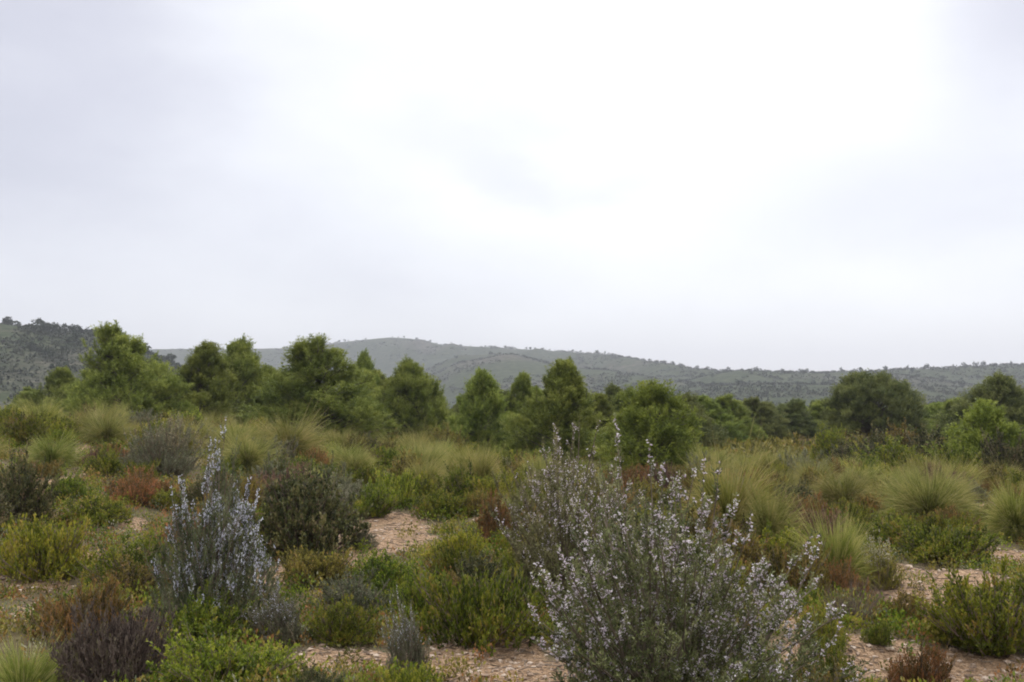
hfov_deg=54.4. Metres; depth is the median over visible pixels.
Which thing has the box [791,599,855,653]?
shrub
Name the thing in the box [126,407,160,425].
shrub
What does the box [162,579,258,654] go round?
shrub
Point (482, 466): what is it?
grass tussock
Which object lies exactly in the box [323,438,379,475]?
grass tussock
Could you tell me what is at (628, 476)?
shrub
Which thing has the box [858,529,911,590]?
shrub
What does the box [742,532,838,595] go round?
shrub
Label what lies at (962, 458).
shrub
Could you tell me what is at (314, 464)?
shrub
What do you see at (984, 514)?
shrub
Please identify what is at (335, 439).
grass tussock
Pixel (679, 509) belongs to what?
shrub
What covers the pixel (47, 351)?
hillside pine
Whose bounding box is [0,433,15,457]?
grass tussock
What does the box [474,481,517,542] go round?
shrub
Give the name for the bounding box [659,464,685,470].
shrub
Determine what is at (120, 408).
grass tussock
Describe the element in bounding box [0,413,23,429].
shrub
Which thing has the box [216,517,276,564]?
shrub
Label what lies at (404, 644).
rosemary shrub
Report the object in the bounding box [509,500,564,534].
shrub
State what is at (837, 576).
shrub
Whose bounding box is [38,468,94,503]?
shrub
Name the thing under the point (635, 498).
shrub
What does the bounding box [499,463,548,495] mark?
shrub
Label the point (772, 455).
grass tussock
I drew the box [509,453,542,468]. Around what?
shrub
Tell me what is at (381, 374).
pine tree
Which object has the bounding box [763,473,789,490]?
shrub
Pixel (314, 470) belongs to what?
grass tussock
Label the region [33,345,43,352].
hillside pine
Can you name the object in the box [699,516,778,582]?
shrub
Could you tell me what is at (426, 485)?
shrub
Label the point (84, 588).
shrub
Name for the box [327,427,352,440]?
grass tussock
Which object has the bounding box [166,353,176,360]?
hillside pine
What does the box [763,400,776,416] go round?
pine tree
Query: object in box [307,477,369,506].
shrub
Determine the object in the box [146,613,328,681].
shrub
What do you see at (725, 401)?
pine tree
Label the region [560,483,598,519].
shrub
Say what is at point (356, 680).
shrub
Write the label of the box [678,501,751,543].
shrub
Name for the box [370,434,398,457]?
shrub
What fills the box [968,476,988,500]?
shrub
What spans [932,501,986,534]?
shrub
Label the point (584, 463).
shrub
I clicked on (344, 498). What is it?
shrub
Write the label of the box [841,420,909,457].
shrub
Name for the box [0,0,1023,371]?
sky
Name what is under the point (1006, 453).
shrub
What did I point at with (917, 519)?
shrub
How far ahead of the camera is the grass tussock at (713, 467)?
20.21 m
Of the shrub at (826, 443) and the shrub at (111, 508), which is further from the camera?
the shrub at (826, 443)
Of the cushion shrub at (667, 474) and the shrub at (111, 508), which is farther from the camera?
the cushion shrub at (667, 474)
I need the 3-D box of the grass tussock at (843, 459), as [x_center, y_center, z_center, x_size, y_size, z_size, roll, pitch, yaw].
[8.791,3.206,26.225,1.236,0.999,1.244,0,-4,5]
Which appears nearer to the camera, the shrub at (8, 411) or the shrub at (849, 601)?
the shrub at (849, 601)
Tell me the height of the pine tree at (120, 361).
4.614 m
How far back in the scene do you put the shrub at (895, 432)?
33.60 m
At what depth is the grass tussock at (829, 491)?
15.60 m
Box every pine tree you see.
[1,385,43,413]
[9,365,78,412]
[34,379,82,413]
[43,319,202,418]
[59,381,108,415]
[115,371,176,408]
[145,358,171,380]
[153,339,247,423]
[202,333,286,425]
[232,333,404,441]
[233,363,299,426]
[308,367,385,431]
[354,349,380,385]
[372,368,387,385]
[373,353,454,438]
[377,375,431,433]
[421,391,451,423]
[436,366,519,454]
[445,396,471,426]
[466,388,525,442]
[486,371,541,447]
[498,356,613,466]
[532,385,551,426]
[575,393,617,452]
[585,377,719,470]
[600,382,622,412]
[609,388,642,415]
[668,390,733,451]
[695,394,753,442]
[714,392,771,442]
[741,396,804,441]
[761,397,831,439]
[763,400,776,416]
[798,399,851,436]
[907,401,949,433]
[919,397,960,440]
[921,397,1023,464]
[928,368,1023,441]
[1004,408,1023,434]
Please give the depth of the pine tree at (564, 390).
31.28 m
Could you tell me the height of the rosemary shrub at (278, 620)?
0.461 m
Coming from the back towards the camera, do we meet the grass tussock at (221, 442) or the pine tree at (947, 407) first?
the pine tree at (947, 407)
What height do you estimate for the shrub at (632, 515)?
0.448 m
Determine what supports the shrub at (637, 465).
on the ground at (870, 653)
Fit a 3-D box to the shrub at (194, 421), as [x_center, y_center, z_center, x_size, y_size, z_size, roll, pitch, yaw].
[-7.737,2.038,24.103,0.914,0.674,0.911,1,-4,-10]
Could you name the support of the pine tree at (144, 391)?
on the ground at (870, 653)
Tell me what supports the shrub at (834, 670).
on the ground at (870, 653)
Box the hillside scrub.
[0,320,1023,408]
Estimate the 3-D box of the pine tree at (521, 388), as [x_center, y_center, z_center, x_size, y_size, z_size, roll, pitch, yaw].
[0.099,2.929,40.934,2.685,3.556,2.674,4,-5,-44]
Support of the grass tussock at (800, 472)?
on the ground at (870, 653)
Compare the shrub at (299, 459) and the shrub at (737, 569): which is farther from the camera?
the shrub at (299, 459)
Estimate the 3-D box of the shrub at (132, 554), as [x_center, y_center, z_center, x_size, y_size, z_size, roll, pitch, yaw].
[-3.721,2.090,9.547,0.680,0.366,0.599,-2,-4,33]
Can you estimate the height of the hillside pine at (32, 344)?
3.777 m
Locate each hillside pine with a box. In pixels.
[2,316,12,324]
[24,341,37,350]
[25,323,34,331]
[31,317,43,327]
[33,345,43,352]
[40,347,56,358]
[41,323,53,330]
[48,363,56,370]
[49,323,60,332]
[70,331,82,339]
[71,324,82,331]
[77,354,94,364]
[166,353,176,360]
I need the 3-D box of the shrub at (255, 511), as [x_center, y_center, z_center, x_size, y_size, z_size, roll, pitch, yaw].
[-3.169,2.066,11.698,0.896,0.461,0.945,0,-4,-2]
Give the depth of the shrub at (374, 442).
27.39 m
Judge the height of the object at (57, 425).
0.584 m
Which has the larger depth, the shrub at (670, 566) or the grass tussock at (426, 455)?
the grass tussock at (426, 455)
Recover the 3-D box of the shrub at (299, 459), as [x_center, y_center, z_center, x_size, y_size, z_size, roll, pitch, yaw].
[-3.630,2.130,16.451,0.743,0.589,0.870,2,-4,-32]
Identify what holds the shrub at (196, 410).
on the ground at (870, 653)
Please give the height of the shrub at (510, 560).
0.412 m
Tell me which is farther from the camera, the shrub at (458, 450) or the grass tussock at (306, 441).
the shrub at (458, 450)
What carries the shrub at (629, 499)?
on the ground at (870, 653)
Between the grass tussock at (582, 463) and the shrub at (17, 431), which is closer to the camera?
the shrub at (17, 431)
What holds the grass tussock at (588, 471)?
on the ground at (870, 653)
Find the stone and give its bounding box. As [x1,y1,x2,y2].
[884,645,894,650]
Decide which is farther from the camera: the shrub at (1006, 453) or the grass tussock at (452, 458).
the shrub at (1006, 453)
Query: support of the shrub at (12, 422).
on the ground at (870, 653)
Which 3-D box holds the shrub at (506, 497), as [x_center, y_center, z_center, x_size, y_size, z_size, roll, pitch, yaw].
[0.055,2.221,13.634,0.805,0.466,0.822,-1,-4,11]
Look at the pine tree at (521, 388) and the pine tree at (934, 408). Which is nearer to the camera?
the pine tree at (521, 388)
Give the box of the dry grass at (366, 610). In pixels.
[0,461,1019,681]
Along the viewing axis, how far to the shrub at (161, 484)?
13.61 m
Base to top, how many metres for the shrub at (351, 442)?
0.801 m
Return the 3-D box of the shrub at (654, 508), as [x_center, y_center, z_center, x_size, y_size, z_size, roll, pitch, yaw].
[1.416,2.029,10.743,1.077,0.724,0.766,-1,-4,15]
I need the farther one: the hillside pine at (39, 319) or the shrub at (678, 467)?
the hillside pine at (39, 319)
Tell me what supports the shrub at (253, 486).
on the ground at (870, 653)
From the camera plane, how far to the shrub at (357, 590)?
7.67 m
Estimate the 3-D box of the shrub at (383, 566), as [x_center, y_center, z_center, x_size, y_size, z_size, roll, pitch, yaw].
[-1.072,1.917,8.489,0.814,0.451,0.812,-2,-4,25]
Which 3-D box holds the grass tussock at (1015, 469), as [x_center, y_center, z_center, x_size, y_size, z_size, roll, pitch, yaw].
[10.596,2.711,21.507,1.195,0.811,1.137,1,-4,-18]
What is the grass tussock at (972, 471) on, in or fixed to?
on the ground at (870, 653)
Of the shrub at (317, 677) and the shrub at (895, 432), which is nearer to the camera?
the shrub at (317, 677)
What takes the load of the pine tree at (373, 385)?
on the ground at (870, 653)
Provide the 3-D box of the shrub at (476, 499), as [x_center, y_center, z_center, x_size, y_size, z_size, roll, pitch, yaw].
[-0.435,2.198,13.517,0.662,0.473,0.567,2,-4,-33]
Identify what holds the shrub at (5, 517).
on the ground at (870, 653)
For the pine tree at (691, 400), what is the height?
2.752 m
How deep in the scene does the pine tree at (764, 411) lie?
51.31 m
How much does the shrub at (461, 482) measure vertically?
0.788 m
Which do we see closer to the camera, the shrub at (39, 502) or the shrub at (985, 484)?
the shrub at (39, 502)
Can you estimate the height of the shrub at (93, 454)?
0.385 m
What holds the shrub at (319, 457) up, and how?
on the ground at (870, 653)
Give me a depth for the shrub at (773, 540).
9.72 m
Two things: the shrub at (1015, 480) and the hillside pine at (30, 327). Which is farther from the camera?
the hillside pine at (30, 327)
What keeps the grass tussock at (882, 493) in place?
on the ground at (870, 653)
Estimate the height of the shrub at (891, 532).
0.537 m
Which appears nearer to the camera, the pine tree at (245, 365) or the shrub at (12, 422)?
the shrub at (12, 422)
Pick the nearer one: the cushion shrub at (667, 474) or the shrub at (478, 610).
the shrub at (478, 610)
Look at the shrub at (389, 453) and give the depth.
20.32 m
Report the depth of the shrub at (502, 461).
26.41 m
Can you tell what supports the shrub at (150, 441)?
on the ground at (870, 653)
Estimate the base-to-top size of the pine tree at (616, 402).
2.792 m
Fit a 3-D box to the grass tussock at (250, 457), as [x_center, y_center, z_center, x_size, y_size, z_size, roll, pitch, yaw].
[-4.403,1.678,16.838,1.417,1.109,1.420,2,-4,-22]
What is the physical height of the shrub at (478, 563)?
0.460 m
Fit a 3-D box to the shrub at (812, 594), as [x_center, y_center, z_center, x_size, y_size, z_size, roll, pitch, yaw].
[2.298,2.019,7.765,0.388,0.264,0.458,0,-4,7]
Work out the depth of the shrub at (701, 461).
19.67 m
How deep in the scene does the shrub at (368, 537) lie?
10.45 m
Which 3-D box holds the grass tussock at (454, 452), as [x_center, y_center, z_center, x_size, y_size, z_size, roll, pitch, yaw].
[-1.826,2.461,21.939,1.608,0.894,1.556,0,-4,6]
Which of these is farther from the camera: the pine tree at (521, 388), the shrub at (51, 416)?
the pine tree at (521, 388)
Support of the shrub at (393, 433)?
on the ground at (870, 653)
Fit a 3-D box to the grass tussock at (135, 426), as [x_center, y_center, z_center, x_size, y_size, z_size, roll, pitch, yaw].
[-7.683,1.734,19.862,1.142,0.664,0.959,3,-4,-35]
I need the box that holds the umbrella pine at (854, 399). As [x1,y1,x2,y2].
[818,367,930,435]
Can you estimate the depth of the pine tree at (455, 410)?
61.87 m
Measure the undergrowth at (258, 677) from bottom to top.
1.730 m
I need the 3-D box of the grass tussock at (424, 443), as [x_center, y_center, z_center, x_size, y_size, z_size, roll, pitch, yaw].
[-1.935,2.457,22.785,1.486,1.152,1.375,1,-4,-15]
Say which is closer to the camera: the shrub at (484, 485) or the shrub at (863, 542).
the shrub at (863, 542)
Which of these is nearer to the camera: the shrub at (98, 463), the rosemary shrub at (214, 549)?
the rosemary shrub at (214, 549)
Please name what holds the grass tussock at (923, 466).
on the ground at (870, 653)
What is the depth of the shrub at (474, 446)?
27.68 m
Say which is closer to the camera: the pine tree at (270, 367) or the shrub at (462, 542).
the shrub at (462, 542)
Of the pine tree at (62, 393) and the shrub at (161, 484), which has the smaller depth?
the shrub at (161, 484)
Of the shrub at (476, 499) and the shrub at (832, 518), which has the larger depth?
the shrub at (476, 499)
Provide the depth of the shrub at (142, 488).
12.76 m
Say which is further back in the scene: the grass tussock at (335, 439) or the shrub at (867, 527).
the grass tussock at (335, 439)
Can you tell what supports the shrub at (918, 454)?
on the ground at (870, 653)
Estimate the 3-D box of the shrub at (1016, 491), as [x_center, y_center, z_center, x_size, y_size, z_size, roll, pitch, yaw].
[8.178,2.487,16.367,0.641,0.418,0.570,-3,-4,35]
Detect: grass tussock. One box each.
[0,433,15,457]
[0,623,74,681]
[7,389,69,421]
[21,419,88,468]
[57,392,138,436]
[73,395,137,445]
[88,398,135,417]
[121,413,147,439]
[154,415,203,454]
[175,409,233,446]
[194,403,240,427]
[194,414,262,455]
[210,416,290,474]
[214,416,275,443]
[243,388,338,457]
[289,455,326,485]
[320,425,370,445]
[321,436,378,462]
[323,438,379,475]
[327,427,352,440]
[372,425,411,446]
[389,433,458,476]
[397,416,434,451]
[399,445,449,491]
[401,428,450,456]
[406,437,459,458]
[428,430,461,450]
[432,438,483,478]
[445,424,506,479]
[494,484,536,514]
[511,445,569,485]
[570,458,596,469]
[575,465,605,481]
[672,416,790,535]
[677,431,739,471]
[682,465,776,503]
[686,449,730,479]
[709,440,752,461]
[724,446,766,472]
[725,457,761,478]
[734,442,814,542]
[742,437,800,477]
[745,439,794,463]
[764,466,799,487]
[780,491,880,588]
[790,446,844,486]
[803,441,877,507]
[831,450,861,466]
[836,450,888,489]
[868,474,904,502]
[869,444,993,523]
[884,459,937,489]
[895,451,952,474]
[916,464,982,507]
[932,454,1000,488]
[975,468,1023,540]
[983,453,1023,478]
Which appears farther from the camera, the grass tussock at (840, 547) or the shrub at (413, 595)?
the grass tussock at (840, 547)
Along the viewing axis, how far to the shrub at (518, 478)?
16.12 m
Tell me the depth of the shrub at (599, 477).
17.75 m
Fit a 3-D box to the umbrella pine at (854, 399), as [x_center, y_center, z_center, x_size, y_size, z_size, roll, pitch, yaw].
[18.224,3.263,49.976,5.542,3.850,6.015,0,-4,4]
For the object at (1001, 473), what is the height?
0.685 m
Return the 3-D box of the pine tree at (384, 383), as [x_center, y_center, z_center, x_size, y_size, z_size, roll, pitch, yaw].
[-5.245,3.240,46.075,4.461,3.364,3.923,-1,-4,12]
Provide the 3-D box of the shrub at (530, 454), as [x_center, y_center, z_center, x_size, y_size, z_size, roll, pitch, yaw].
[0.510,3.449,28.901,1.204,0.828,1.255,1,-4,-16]
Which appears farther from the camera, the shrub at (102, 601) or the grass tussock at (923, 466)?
the grass tussock at (923, 466)
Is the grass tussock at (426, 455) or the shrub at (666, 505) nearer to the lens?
the shrub at (666, 505)
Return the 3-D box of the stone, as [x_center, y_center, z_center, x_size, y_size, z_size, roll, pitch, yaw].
[2.499,2.037,6.593,0.066,0.038,0.070,0,-4,0]
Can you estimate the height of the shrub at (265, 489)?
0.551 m
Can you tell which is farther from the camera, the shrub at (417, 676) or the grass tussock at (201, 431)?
the grass tussock at (201, 431)
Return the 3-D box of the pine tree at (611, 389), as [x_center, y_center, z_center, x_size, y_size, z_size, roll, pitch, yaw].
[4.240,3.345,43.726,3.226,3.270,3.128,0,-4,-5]
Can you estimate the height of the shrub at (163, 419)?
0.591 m
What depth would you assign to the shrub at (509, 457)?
27.99 m
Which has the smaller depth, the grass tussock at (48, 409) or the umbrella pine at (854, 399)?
the grass tussock at (48, 409)
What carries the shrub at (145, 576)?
on the ground at (870, 653)
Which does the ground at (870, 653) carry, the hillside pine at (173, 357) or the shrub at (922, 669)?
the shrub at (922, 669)
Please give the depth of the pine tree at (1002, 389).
45.16 m
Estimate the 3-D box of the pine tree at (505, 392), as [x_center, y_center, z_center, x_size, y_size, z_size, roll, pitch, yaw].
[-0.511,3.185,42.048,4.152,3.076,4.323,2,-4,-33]
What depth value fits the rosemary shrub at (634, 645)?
5.36 m
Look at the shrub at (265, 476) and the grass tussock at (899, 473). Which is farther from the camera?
the grass tussock at (899, 473)
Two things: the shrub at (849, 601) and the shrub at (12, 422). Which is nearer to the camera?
the shrub at (849, 601)
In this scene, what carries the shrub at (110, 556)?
on the ground at (870, 653)
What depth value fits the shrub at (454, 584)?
8.15 m
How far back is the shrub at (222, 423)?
22.13 m
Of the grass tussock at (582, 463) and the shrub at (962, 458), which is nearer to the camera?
the shrub at (962, 458)
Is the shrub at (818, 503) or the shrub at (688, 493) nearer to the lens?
the shrub at (818, 503)
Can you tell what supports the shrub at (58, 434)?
on the ground at (870, 653)
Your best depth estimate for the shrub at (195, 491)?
12.74 m
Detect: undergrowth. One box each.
[0,405,1015,459]
[0,433,1023,681]
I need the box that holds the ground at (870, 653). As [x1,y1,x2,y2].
[0,435,1023,681]
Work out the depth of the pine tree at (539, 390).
42.29 m
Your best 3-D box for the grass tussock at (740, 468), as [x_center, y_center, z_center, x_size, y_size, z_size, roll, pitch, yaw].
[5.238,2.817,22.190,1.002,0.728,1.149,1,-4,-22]
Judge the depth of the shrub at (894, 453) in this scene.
26.09 m
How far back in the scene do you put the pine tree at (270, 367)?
43.33 m
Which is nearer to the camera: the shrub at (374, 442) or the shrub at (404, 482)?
the shrub at (404, 482)
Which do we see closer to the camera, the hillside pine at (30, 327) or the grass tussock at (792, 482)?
the grass tussock at (792, 482)
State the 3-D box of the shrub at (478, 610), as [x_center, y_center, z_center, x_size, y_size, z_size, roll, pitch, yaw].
[-0.175,1.843,6.987,0.994,0.662,0.954,-3,-5,41]
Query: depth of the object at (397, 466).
17.03 m
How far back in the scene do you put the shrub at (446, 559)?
9.09 m
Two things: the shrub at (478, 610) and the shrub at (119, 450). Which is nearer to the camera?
the shrub at (478, 610)
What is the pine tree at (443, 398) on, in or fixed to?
on the ground at (870, 653)
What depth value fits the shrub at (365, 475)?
15.56 m
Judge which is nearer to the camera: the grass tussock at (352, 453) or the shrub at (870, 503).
the shrub at (870, 503)
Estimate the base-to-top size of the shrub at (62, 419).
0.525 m
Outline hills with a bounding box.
[0,324,1023,411]
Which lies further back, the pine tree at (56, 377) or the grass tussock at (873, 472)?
the pine tree at (56, 377)
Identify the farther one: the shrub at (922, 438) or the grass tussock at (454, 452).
the shrub at (922, 438)
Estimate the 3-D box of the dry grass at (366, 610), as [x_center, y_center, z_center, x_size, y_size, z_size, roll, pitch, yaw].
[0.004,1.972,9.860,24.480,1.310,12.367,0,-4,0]
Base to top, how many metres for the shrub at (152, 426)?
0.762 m
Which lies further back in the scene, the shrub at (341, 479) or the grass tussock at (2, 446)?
the grass tussock at (2, 446)
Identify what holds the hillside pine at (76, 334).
on the hills
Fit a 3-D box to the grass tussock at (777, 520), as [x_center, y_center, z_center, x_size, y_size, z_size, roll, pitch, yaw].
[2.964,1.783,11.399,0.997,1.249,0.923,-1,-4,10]
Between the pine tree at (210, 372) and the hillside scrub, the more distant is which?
the hillside scrub
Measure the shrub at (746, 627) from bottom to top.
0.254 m
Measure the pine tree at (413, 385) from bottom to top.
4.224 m
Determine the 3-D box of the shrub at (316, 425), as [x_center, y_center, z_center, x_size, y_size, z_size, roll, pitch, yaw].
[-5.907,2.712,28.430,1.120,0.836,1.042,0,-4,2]
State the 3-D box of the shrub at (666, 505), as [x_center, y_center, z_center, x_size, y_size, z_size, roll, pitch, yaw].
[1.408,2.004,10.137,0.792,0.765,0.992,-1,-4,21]
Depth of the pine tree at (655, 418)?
26.45 m
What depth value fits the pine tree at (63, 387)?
42.79 m
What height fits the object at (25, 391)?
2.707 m
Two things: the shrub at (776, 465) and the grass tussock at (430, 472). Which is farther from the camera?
the shrub at (776, 465)
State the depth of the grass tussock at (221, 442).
18.61 m
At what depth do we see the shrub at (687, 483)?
17.32 m
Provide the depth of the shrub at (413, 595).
7.54 m
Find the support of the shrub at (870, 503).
on the ground at (870, 653)
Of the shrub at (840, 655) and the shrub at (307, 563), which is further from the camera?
the shrub at (307, 563)
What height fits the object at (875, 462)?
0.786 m
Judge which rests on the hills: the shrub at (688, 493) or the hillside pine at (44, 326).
the hillside pine at (44, 326)
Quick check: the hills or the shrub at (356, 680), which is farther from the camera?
the hills
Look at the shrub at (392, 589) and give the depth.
8.06 m
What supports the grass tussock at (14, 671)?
on the ground at (870, 653)
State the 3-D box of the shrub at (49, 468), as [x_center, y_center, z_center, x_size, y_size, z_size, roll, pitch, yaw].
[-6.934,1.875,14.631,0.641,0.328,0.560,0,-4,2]
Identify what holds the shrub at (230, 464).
on the ground at (870, 653)
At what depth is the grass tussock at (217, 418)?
26.01 m
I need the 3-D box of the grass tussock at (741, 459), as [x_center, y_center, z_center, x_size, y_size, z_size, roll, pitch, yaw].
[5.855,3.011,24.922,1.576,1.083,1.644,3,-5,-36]
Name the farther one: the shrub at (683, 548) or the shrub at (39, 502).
the shrub at (39, 502)
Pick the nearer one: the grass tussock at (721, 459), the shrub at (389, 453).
the shrub at (389, 453)
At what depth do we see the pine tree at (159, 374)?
46.39 m
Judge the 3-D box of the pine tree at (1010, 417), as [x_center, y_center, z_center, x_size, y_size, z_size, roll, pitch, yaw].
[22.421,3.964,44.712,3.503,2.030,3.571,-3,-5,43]
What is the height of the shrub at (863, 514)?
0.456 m
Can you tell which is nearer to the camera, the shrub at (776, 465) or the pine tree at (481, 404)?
the shrub at (776, 465)
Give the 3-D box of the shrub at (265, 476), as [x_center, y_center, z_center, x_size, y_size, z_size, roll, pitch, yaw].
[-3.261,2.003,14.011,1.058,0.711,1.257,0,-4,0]
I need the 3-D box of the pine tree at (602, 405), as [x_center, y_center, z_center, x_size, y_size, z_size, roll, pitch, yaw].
[3.266,3.341,39.865,2.970,2.710,3.389,0,-4,-6]
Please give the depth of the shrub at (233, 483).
13.85 m
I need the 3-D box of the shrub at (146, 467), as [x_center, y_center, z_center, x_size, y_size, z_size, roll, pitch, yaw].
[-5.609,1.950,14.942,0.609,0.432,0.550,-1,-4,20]
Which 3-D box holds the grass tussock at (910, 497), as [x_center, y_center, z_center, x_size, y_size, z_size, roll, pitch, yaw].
[5.833,1.959,13.868,1.793,1.243,1.947,0,-4,-6]
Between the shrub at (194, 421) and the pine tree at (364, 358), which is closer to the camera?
the shrub at (194, 421)
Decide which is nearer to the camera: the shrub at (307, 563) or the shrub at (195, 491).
the shrub at (307, 563)
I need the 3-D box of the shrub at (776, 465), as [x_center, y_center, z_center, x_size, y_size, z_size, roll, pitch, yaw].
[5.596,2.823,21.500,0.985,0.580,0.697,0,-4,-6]
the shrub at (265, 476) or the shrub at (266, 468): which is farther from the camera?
the shrub at (266, 468)
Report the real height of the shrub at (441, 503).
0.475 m
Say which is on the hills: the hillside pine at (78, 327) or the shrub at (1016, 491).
the hillside pine at (78, 327)
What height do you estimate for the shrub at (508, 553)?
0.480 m
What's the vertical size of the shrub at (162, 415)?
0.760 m
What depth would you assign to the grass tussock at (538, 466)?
19.56 m
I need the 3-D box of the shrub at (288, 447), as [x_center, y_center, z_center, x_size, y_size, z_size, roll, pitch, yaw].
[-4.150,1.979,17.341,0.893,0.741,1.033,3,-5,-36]
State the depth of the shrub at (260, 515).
10.86 m
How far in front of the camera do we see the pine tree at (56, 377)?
54.18 m
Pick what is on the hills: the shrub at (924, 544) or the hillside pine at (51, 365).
the hillside pine at (51, 365)
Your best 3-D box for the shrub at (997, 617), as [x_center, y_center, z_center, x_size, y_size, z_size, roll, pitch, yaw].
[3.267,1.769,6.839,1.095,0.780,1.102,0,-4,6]
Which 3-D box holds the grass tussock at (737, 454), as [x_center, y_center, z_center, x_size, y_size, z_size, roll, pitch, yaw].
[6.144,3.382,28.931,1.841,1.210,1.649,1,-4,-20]
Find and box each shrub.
[0,404,20,425]
[0,410,56,445]
[0,412,24,431]
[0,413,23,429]
[0,437,63,526]
[0,490,32,537]
[0,509,94,583]
[2,408,55,434]
[15,571,132,649]
[22,458,64,477]
[37,410,59,423]
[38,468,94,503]
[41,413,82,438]
[41,593,187,681]
[45,413,77,426]
[46,428,80,445]
[48,485,141,527]
[63,516,190,586]
[75,447,120,466]
[75,548,177,604]
[75,576,135,608]
[78,401,97,417]
[79,437,122,476]
[101,464,179,495]
[102,443,136,460]
[103,412,215,476]
[103,474,163,505]
[105,542,150,571]
[117,415,170,449]
[117,456,161,480]
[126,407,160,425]
[137,435,177,454]
[138,415,177,432]
[140,415,302,631]
[145,505,230,547]
[146,485,191,510]
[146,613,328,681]
[155,408,186,420]
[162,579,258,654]
[164,412,198,430]
[167,409,204,423]
[173,469,230,511]
[182,413,204,427]
[188,404,203,418]
[192,468,268,516]
[204,414,233,432]
[210,452,243,474]
[215,472,259,498]
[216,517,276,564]
[236,577,316,648]
[241,460,318,499]
[241,499,264,524]
[245,448,372,560]
[246,451,290,482]
[252,434,298,462]
[255,503,299,533]
[263,479,283,507]
[266,452,313,474]
[275,544,358,587]
[290,422,325,436]
[292,656,353,681]
[294,453,345,477]
[296,446,333,465]
[301,584,387,646]
[304,564,398,618]
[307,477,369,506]
[313,462,372,499]
[313,488,359,522]
[327,431,373,456]
[333,670,371,681]
[341,472,402,517]
[342,461,385,490]
[346,542,428,593]
[350,521,380,549]
[362,429,382,455]
[365,425,399,439]
[369,444,420,470]
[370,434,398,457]
[372,463,422,508]
[373,578,414,613]
[373,660,446,681]
[381,584,431,672]
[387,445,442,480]
[388,563,448,618]
[396,466,447,499]
[408,488,475,519]
[408,558,555,657]
[418,421,468,448]
[420,519,489,567]
[423,543,482,579]
[436,457,493,498]
[444,565,479,602]
[446,442,474,457]
[447,543,511,590]
[456,439,497,459]
[457,487,496,517]
[468,475,524,497]
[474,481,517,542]
[487,415,664,613]
[489,467,534,492]
[490,454,512,470]
[490,523,557,566]
[490,527,527,551]
[492,492,531,505]
[492,545,523,583]
[494,452,525,465]
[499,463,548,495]
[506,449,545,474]
[507,447,548,459]
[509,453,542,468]
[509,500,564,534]
[517,484,543,496]
[524,412,870,681]
[526,444,553,460]
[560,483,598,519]
[570,460,592,473]
[585,465,625,496]
[585,484,640,513]
[594,463,659,499]
[598,506,642,524]
[599,471,669,505]
[605,498,684,535]
[619,463,646,478]
[627,499,677,540]
[629,486,647,514]
[632,535,711,570]
[636,459,683,495]
[636,540,694,584]
[647,489,693,518]
[654,462,706,493]
[657,484,698,506]
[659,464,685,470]
[662,550,751,601]
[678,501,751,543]
[681,451,713,482]
[687,579,746,618]
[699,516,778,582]
[723,608,764,643]
[733,518,815,561]
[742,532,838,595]
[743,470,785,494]
[750,461,792,478]
[751,460,790,473]
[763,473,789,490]
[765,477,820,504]
[769,491,848,538]
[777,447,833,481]
[779,653,849,681]
[782,581,829,614]
[788,490,854,522]
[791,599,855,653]
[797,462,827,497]
[797,624,865,681]
[807,421,856,460]
[816,572,886,624]
[820,436,875,465]
[820,555,875,604]
[821,503,889,543]
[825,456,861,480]
[826,495,879,524]
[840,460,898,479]
[840,490,888,517]
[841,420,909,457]
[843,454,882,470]
[846,526,886,556]
[848,429,932,470]
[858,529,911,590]
[858,587,933,621]
[859,615,895,646]
[861,417,929,450]
[861,673,884,681]
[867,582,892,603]
[868,476,890,496]
[872,503,927,542]
[878,634,956,681]
[884,509,932,527]
[884,511,1012,567]
[891,423,957,459]
[905,450,921,471]
[908,507,985,539]
[912,553,1023,657]
[914,593,978,646]
[918,440,983,476]
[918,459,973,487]
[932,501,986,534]
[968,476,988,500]
[969,426,1023,473]
[972,502,994,527]
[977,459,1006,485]
[979,478,1006,492]
[991,483,1023,499]
[1003,463,1023,488]
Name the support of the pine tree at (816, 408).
on the ground at (870, 653)
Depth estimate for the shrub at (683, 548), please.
9.50 m
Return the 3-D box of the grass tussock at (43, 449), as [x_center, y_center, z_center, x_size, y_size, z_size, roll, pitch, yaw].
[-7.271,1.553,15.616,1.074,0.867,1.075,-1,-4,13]
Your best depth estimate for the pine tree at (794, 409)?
53.11 m

